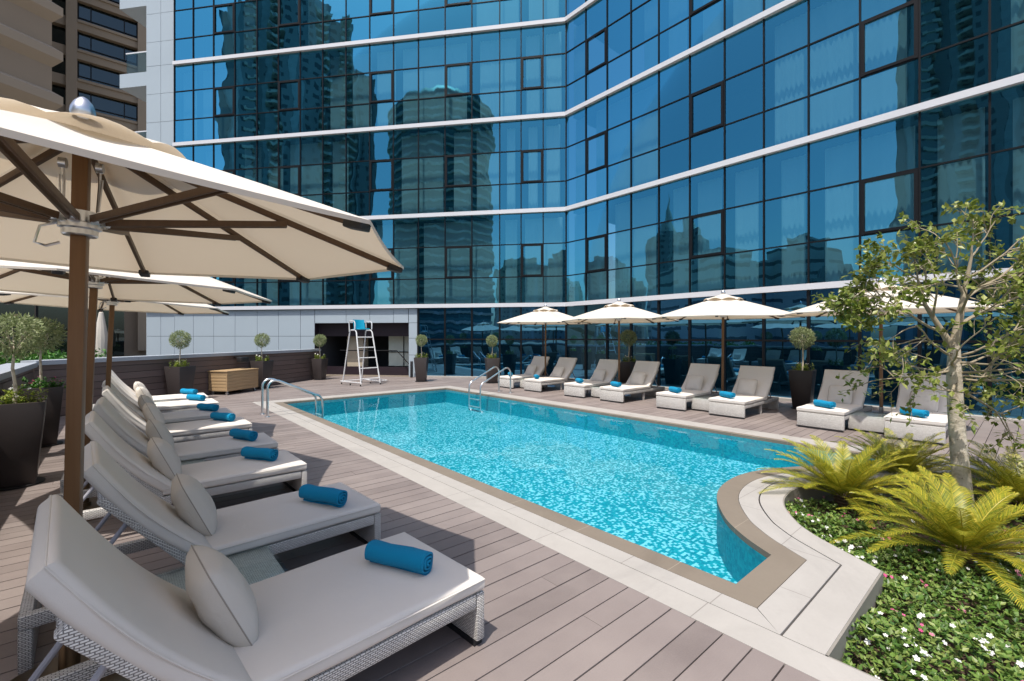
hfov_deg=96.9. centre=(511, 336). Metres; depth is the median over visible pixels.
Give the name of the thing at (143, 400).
pillow
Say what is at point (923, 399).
pillow
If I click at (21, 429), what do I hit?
planter
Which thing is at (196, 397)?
rolled towel
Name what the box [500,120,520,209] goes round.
window
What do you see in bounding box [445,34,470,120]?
window
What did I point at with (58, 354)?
hedge
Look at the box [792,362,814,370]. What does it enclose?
bedding plant
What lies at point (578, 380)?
rolled towel
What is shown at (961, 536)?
cycad
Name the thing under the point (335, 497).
rolled towel
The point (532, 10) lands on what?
window
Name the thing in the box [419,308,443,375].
shopfront window
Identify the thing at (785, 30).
window
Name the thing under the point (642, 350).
shopfront window
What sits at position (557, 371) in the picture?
pillow
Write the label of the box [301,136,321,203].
window
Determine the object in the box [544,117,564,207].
window
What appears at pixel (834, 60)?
window
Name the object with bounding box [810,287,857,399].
shopfront window
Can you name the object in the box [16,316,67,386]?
olive standard
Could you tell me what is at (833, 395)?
pillow
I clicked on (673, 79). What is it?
window
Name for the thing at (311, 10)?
window
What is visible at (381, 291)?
window
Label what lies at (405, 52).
window
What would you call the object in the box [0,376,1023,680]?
deck
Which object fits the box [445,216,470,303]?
window
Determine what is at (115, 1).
window
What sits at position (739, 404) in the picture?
sun lounger
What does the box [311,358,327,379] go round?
planter
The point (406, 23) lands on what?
window
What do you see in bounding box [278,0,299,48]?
window
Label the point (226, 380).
wooden cabinet
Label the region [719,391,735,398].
rolled towel
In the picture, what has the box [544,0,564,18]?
window
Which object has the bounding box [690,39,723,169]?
window
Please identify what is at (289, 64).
window
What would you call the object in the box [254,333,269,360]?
olive standard
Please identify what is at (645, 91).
window
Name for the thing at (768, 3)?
window
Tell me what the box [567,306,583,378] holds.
shopfront window
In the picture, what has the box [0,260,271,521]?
parasol
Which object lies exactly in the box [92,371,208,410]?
sun lounger
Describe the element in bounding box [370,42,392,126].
window
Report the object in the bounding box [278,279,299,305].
window
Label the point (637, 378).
pillow
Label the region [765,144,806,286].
window
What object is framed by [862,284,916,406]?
shopfront window
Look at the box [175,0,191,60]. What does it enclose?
window
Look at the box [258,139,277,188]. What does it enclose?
window
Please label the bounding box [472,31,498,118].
window
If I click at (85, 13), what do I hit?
window
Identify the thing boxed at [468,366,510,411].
pool ladder
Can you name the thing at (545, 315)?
parasol
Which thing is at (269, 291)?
window
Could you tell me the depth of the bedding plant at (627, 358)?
13.13 m
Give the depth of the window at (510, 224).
16.99 m
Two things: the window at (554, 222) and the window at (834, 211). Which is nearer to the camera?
the window at (834, 211)
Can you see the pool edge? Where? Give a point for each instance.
(767, 578)
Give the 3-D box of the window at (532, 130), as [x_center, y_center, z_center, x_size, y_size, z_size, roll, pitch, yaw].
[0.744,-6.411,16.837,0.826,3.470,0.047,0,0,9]
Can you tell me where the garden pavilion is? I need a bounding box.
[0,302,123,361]
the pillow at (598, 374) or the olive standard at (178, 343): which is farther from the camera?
the pillow at (598, 374)
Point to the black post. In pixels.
(411, 369)
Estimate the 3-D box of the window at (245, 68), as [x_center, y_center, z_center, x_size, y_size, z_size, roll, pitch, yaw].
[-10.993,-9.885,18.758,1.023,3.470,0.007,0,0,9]
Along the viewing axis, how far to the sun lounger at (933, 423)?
6.83 m
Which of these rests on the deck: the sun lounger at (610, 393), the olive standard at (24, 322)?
the sun lounger at (610, 393)
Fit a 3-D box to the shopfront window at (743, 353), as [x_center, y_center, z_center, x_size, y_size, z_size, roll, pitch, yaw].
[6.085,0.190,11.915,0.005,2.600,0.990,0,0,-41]
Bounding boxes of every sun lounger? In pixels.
[17,441,380,673]
[25,495,484,680]
[48,411,306,519]
[60,397,278,492]
[91,386,251,442]
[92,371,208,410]
[102,381,232,423]
[111,374,218,412]
[500,356,554,388]
[524,357,576,392]
[564,359,624,397]
[600,361,664,402]
[656,363,719,411]
[708,365,778,418]
[796,369,871,432]
[884,373,948,445]
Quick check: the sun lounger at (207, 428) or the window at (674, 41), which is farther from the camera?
the window at (674, 41)
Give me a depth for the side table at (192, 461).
4.69 m
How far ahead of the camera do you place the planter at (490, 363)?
15.11 m
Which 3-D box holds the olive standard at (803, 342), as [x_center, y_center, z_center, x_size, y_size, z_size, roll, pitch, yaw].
[6.265,0.280,9.793,0.540,1.046,0.514,0,0,24]
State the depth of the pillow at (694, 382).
10.30 m
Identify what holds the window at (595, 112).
in the glass hotel
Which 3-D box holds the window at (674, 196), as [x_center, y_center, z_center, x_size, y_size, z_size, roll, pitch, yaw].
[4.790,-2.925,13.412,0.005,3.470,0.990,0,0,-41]
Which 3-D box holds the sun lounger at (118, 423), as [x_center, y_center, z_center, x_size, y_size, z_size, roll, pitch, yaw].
[-3.609,1.090,4.933,1.800,0.919,0.703,0,0,-40]
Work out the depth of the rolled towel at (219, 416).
6.44 m
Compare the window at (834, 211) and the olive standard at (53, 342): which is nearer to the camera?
the olive standard at (53, 342)
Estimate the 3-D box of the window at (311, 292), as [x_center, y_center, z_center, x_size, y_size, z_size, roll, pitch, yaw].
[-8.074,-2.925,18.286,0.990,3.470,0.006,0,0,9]
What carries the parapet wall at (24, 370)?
on the deck
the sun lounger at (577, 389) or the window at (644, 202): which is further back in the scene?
the window at (644, 202)
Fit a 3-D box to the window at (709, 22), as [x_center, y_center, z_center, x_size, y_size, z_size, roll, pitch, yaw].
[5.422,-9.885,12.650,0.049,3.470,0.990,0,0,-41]
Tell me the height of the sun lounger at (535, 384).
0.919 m
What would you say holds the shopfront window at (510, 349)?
in the glass hotel
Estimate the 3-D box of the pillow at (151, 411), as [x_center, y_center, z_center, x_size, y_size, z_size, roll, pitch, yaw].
[-4.719,1.050,5.978,0.186,0.394,0.394,-31,20,-37]
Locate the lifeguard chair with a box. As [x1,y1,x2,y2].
[340,319,387,385]
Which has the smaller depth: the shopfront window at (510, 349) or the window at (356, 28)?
the shopfront window at (510, 349)
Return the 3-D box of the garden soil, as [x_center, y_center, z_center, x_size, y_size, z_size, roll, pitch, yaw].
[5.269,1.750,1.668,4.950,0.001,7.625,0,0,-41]
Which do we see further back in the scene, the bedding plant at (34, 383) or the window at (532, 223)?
the window at (532, 223)
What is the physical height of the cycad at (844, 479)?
0.785 m
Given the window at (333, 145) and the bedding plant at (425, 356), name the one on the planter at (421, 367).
the bedding plant at (425, 356)
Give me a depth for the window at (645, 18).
14.17 m
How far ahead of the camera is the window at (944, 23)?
8.93 m
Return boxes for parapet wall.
[0,362,37,399]
[20,349,320,415]
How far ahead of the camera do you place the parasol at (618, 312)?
11.71 m
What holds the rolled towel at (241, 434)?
on the sun lounger at (118, 423)
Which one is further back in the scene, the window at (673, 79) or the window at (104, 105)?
the window at (104, 105)
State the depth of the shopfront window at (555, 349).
16.73 m
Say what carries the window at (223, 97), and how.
in the glass hotel
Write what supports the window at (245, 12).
in the glass hotel
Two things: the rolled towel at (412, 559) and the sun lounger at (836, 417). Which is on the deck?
the sun lounger at (836, 417)
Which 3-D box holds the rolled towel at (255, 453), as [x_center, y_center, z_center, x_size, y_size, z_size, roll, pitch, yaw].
[-2.459,1.138,4.422,0.384,0.119,0.122,0,0,16]
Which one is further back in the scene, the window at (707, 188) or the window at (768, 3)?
the window at (707, 188)
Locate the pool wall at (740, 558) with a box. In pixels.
[288,390,874,582]
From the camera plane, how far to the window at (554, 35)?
16.73 m
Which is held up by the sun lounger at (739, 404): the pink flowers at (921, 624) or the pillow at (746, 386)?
the pillow at (746, 386)
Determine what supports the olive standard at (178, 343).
in the planter at (178, 379)
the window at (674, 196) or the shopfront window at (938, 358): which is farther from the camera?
the window at (674, 196)
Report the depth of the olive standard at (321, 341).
16.39 m
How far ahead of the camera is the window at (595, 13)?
15.59 m
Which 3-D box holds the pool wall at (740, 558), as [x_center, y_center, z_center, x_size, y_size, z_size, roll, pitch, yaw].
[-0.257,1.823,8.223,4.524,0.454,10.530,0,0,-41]
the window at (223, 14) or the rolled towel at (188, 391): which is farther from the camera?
the window at (223, 14)
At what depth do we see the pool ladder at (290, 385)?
9.09 m
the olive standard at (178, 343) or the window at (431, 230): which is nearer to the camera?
the olive standard at (178, 343)
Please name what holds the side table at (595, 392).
on the deck
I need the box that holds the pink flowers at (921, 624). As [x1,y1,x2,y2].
[788,495,1023,680]
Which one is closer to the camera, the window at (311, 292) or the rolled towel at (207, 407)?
the rolled towel at (207, 407)
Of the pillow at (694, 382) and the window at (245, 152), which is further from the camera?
the window at (245, 152)
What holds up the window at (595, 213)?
in the glass hotel
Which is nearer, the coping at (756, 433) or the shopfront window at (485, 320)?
the coping at (756, 433)
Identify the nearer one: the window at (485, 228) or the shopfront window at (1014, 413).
the shopfront window at (1014, 413)
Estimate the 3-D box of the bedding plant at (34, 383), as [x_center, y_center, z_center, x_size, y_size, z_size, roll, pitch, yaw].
[-6.707,0.660,6.502,0.444,0.227,0.438,0,0,-3]
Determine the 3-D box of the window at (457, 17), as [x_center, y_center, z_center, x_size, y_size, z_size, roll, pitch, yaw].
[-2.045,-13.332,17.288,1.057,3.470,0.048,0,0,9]
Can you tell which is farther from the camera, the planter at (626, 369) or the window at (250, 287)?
the window at (250, 287)
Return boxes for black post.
[410,361,412,377]
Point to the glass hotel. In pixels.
(484, 166)
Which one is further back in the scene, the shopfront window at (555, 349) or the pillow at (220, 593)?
the shopfront window at (555, 349)
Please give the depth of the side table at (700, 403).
9.48 m
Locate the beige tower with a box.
[52,0,145,356]
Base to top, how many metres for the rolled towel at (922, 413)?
0.119 m
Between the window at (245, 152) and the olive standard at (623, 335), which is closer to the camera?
the olive standard at (623, 335)
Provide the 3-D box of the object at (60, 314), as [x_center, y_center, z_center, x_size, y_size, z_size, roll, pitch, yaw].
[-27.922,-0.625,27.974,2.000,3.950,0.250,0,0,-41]
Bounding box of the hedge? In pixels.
[0,348,106,364]
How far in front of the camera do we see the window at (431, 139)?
17.48 m
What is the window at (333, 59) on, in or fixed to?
in the glass hotel
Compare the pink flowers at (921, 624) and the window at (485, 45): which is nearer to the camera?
the pink flowers at (921, 624)
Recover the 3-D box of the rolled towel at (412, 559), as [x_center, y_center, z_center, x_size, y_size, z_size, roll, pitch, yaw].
[-0.584,1.138,2.341,0.384,0.119,0.122,0,0,22]
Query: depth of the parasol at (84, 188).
2.06 m
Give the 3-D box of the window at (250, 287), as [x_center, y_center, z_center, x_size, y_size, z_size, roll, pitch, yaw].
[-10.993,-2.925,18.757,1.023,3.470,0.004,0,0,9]
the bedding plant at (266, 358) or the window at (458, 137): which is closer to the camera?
the bedding plant at (266, 358)
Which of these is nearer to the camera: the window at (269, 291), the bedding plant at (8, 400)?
the bedding plant at (8, 400)
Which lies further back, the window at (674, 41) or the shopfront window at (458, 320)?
the shopfront window at (458, 320)
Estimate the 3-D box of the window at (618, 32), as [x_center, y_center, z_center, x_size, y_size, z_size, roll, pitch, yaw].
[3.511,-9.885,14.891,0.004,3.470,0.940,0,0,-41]
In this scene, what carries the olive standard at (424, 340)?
in the planter at (421, 367)
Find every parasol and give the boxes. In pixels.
[0,97,403,680]
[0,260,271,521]
[0,291,228,387]
[95,312,107,357]
[497,304,591,387]
[562,298,678,396]
[652,290,805,390]
[782,277,1010,413]
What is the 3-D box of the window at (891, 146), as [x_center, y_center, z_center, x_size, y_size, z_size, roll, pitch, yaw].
[8.014,-2.925,9.656,0.048,3.470,0.990,0,0,-41]
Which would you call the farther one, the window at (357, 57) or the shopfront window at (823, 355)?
the window at (357, 57)
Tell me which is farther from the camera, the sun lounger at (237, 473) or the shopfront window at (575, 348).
the shopfront window at (575, 348)
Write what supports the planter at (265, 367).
on the deck
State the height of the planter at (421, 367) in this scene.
0.840 m
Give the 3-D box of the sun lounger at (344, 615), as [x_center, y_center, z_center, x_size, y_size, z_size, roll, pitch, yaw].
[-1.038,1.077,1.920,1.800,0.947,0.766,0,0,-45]
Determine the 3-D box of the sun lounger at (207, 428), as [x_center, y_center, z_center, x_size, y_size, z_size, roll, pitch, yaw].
[-4.570,1.090,6.073,1.800,0.919,0.703,0,0,-42]
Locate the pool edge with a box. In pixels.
[276,388,877,608]
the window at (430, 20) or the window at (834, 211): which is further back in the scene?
the window at (430, 20)
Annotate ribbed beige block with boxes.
[0,0,62,110]
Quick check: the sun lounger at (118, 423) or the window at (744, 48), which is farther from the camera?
the window at (744, 48)
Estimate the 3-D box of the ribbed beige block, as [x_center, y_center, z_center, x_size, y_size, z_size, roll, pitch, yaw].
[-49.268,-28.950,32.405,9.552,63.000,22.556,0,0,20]
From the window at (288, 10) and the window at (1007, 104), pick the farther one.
the window at (288, 10)
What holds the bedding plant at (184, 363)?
in the planter at (178, 379)
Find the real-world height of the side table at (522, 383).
0.272 m
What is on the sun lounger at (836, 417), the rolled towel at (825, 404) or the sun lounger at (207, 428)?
the rolled towel at (825, 404)
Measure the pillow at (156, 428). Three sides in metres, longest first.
0.394 x 0.394 x 0.186 m
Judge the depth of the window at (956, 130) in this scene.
8.92 m
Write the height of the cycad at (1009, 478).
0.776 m
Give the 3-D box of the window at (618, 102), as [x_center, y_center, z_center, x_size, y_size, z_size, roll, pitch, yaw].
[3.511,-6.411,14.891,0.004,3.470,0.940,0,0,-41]
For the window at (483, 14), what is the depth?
17.14 m
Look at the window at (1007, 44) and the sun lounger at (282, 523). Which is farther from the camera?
the window at (1007, 44)
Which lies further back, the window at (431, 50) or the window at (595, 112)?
the window at (431, 50)
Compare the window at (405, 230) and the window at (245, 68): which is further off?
the window at (245, 68)
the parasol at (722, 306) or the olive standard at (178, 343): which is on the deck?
the parasol at (722, 306)
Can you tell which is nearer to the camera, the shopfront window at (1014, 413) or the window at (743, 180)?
the shopfront window at (1014, 413)
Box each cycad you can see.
[756,435,940,528]
[814,428,989,505]
[829,465,1023,609]
[918,440,1023,521]
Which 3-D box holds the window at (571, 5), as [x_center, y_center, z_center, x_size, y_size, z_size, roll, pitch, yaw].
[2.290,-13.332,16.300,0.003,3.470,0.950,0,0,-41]
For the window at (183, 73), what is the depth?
19.23 m
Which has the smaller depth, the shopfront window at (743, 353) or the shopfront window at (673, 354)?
the shopfront window at (743, 353)
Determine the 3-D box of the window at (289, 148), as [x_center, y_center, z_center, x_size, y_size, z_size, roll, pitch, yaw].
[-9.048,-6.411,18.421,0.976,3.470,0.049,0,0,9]
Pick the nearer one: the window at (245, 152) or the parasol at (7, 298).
the parasol at (7, 298)
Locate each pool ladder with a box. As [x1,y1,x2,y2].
[260,378,323,418]
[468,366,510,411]
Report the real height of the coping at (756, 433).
0.250 m
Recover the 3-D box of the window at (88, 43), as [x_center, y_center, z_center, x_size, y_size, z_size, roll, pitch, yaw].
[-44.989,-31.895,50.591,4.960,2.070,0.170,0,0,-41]
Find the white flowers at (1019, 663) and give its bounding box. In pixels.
[795,494,1023,679]
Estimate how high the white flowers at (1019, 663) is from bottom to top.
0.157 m
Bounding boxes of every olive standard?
[0,311,47,403]
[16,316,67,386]
[168,330,191,363]
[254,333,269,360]
[313,334,326,352]
[415,334,426,357]
[486,335,497,351]
[620,329,636,360]
[789,326,815,369]
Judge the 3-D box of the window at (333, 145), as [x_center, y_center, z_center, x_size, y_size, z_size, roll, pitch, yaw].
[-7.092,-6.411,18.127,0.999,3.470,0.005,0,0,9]
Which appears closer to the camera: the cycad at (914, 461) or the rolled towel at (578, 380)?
the cycad at (914, 461)
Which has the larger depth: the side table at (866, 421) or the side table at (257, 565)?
the side table at (866, 421)
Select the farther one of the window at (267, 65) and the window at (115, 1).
the window at (115, 1)
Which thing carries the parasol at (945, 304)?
on the deck
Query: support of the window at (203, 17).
in the glass hotel
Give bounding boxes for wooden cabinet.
[207,368,258,394]
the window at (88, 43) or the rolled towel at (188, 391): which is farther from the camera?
the window at (88, 43)
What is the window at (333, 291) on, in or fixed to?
in the glass hotel
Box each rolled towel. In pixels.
[180,388,197,393]
[186,394,205,400]
[197,403,218,411]
[210,412,235,421]
[229,428,257,440]
[241,446,278,461]
[298,484,347,507]
[364,539,432,575]
[575,378,583,382]
[610,381,621,386]
[669,386,681,392]
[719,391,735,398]
[813,399,835,408]
[900,407,929,417]
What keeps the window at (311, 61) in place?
in the glass hotel
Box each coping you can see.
[253,386,1019,474]
[257,403,950,680]
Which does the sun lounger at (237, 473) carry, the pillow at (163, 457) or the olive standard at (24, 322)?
the pillow at (163, 457)
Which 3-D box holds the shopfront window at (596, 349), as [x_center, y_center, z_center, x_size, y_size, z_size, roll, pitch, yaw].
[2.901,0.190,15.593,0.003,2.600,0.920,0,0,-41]
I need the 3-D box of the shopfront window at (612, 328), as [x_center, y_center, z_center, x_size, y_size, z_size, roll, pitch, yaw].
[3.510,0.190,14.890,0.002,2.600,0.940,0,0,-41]
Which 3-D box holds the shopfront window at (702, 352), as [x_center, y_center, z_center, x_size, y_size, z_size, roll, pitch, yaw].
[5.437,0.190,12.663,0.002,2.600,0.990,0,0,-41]
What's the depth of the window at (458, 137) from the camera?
17.31 m
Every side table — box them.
[158,546,284,589]
[181,459,203,464]
[520,379,544,388]
[591,386,601,397]
[692,396,711,411]
[848,411,886,434]
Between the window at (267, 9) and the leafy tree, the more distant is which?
the window at (267, 9)
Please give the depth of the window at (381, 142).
17.81 m
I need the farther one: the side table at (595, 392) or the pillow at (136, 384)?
the side table at (595, 392)
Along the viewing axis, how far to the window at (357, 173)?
17.97 m
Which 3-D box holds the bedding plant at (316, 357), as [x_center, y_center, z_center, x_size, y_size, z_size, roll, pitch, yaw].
[-6.960,0.707,16.457,0.446,0.242,0.399,0,0,6]
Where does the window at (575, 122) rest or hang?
in the glass hotel
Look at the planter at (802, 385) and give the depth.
9.66 m
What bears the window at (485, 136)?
in the glass hotel
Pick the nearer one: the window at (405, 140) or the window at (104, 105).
the window at (405, 140)
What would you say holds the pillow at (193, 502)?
on the sun lounger at (282, 523)
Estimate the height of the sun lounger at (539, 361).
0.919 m
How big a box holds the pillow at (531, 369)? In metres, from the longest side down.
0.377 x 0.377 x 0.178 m
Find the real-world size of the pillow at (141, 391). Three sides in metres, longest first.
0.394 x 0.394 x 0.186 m
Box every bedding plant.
[0,384,47,404]
[22,376,65,388]
[169,359,189,368]
[255,355,268,360]
[314,353,325,358]
[415,353,427,358]
[622,355,634,361]
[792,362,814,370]
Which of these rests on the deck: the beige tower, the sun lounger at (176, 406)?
the sun lounger at (176, 406)
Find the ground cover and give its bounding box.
[785,478,1023,680]
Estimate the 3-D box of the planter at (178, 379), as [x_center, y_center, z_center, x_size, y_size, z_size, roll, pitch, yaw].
[-8.055,1.130,11.015,0.449,0.840,0.449,0,0,11]
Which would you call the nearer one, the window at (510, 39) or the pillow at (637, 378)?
the pillow at (637, 378)
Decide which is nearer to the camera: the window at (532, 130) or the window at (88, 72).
the window at (532, 130)
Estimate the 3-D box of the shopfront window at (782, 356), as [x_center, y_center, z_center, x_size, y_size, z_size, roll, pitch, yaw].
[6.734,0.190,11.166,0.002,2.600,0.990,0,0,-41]
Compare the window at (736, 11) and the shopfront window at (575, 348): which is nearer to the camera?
the window at (736, 11)
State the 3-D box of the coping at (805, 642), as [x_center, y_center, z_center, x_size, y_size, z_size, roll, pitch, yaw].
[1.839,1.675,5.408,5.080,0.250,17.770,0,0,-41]
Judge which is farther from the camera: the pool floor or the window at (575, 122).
the window at (575, 122)
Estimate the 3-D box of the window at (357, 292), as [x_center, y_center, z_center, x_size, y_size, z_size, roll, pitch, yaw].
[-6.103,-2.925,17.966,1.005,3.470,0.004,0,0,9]
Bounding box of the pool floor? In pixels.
[318,402,770,583]
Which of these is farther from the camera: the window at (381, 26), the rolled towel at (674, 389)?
the window at (381, 26)
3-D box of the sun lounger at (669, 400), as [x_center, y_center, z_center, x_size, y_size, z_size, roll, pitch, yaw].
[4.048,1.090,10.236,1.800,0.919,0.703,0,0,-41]
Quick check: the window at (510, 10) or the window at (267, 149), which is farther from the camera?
the window at (267, 149)
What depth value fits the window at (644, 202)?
14.14 m
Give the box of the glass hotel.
[120,0,1023,424]
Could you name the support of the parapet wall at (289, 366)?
on the terrace base
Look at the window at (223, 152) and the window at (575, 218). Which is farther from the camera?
the window at (223, 152)
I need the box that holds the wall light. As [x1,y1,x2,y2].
[234,357,248,361]
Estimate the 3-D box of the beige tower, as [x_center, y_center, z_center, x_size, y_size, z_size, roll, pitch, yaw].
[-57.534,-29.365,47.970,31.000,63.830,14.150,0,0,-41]
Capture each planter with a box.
[0,398,46,490]
[17,385,63,447]
[164,366,195,394]
[250,360,273,388]
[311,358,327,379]
[414,357,428,381]
[485,358,499,383]
[620,361,635,383]
[788,369,816,408]
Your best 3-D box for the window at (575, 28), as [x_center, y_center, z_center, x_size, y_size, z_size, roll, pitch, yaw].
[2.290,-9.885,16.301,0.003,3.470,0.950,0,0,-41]
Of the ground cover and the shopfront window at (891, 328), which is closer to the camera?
the ground cover
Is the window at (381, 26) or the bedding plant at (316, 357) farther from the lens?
the window at (381, 26)
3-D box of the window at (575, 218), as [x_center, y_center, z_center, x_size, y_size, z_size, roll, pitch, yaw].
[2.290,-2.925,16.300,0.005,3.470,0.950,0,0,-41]
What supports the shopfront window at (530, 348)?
in the glass hotel
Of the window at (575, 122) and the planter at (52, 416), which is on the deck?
the planter at (52, 416)
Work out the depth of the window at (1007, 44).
8.39 m
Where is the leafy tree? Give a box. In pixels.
[811,197,1023,513]
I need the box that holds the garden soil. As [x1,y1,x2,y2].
[799,487,1023,680]
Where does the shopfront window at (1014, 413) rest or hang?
in the glass hotel
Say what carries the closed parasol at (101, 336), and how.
on the garden ground
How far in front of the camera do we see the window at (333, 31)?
18.13 m
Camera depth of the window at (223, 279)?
18.90 m
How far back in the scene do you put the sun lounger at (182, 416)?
6.89 m
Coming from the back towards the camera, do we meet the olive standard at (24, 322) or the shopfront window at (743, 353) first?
the shopfront window at (743, 353)
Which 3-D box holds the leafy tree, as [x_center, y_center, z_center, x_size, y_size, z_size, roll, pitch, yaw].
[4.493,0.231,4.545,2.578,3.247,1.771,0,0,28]
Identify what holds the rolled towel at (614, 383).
on the sun lounger at (610, 393)
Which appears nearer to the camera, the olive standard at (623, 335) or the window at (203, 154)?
the olive standard at (623, 335)
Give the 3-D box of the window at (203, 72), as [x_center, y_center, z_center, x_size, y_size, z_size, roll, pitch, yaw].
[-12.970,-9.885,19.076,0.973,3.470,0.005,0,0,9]
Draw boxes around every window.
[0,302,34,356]
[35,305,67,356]
[78,3,136,37]
[78,32,136,65]
[78,61,121,89]
[78,90,136,120]
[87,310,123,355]
[108,0,119,4]
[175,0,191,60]
[175,64,191,141]
[175,146,191,160]
[194,0,212,58]
[194,62,212,140]
[194,144,212,167]
[213,0,233,55]
[213,60,233,138]
[213,277,233,306]
[214,143,233,173]
[235,0,255,53]
[235,57,255,137]
[235,141,255,181]
[235,278,255,305]
[258,0,277,50]
[258,55,277,135]
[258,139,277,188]
[258,279,277,305]
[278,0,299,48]
[278,52,299,133]
[278,137,299,194]
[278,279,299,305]
[301,0,321,46]
[301,50,321,131]
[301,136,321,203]
[301,279,321,305]
[323,0,344,43]
[323,47,344,130]
[323,134,344,211]
[323,276,344,304]
[346,0,368,41]
[346,45,368,128]
[346,132,368,215]
[346,273,368,304]
[370,0,392,38]
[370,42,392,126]
[370,130,392,215]
[370,219,392,304]
[394,0,417,35]
[394,39,417,124]
[394,128,417,214]
[394,218,417,303]
[419,0,443,32]
[419,36,443,122]
[419,126,443,212]
[419,217,443,303]
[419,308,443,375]
[445,0,470,29]
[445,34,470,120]
[445,124,470,211]
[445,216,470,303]
[446,308,470,375]
[472,0,498,27]
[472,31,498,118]
[472,122,498,210]
[472,214,498,302]
[473,307,498,375]
[500,0,520,23]
[500,28,520,116]
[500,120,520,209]
[500,214,520,302]
[500,307,519,375]
[521,26,542,114]
[521,119,542,208]
[521,213,542,302]
[522,0,542,21]
[522,307,541,373]
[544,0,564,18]
[544,23,564,112]
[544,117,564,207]
[544,212,564,302]
[544,307,564,375]
[566,0,584,15]
[566,10,584,110]
[566,108,584,205]
[566,206,584,301]
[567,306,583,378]
[586,0,605,100]
[586,97,605,199]
[586,200,605,300]
[587,304,605,379]
[608,0,629,88]
[608,86,629,193]
[608,194,629,298]
[608,302,628,381]
[632,0,657,76]
[632,72,657,186]
[632,186,657,296]
[632,301,656,385]
[659,0,688,63]
[659,57,688,178]
[659,177,688,294]
[660,298,687,387]
[690,0,723,46]
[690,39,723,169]
[690,167,723,292]
[691,297,721,390]
[725,0,762,29]
[725,20,762,159]
[725,156,762,289]
[726,293,761,392]
[765,0,783,9]
[765,0,806,147]
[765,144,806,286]
[765,290,806,397]
[809,129,858,282]
[810,0,858,134]
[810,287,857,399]
[861,0,917,119]
[861,113,917,278]
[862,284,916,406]
[921,0,987,102]
[921,93,987,273]
[922,278,986,414]
[991,0,1023,81]
[991,83,1023,268]
[992,277,1023,418]
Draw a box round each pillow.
[133,381,146,391]
[136,386,152,400]
[138,395,154,410]
[142,403,164,424]
[146,419,173,448]
[147,437,181,479]
[171,473,216,535]
[185,545,258,646]
[525,364,536,374]
[551,366,563,377]
[592,369,605,380]
[630,371,645,384]
[685,375,703,389]
[736,379,757,394]
[827,385,852,403]
[908,390,939,411]
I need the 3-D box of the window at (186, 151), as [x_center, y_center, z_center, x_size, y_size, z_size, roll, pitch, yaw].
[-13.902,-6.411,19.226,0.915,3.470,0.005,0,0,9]
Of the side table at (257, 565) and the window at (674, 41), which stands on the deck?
the side table at (257, 565)
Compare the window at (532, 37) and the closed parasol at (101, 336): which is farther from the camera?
the window at (532, 37)
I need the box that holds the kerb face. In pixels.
[783,470,1002,680]
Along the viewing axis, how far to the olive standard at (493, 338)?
15.25 m
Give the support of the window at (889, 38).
in the glass hotel
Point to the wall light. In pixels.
(242, 359)
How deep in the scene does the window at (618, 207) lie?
14.87 m
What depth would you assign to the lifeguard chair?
14.82 m

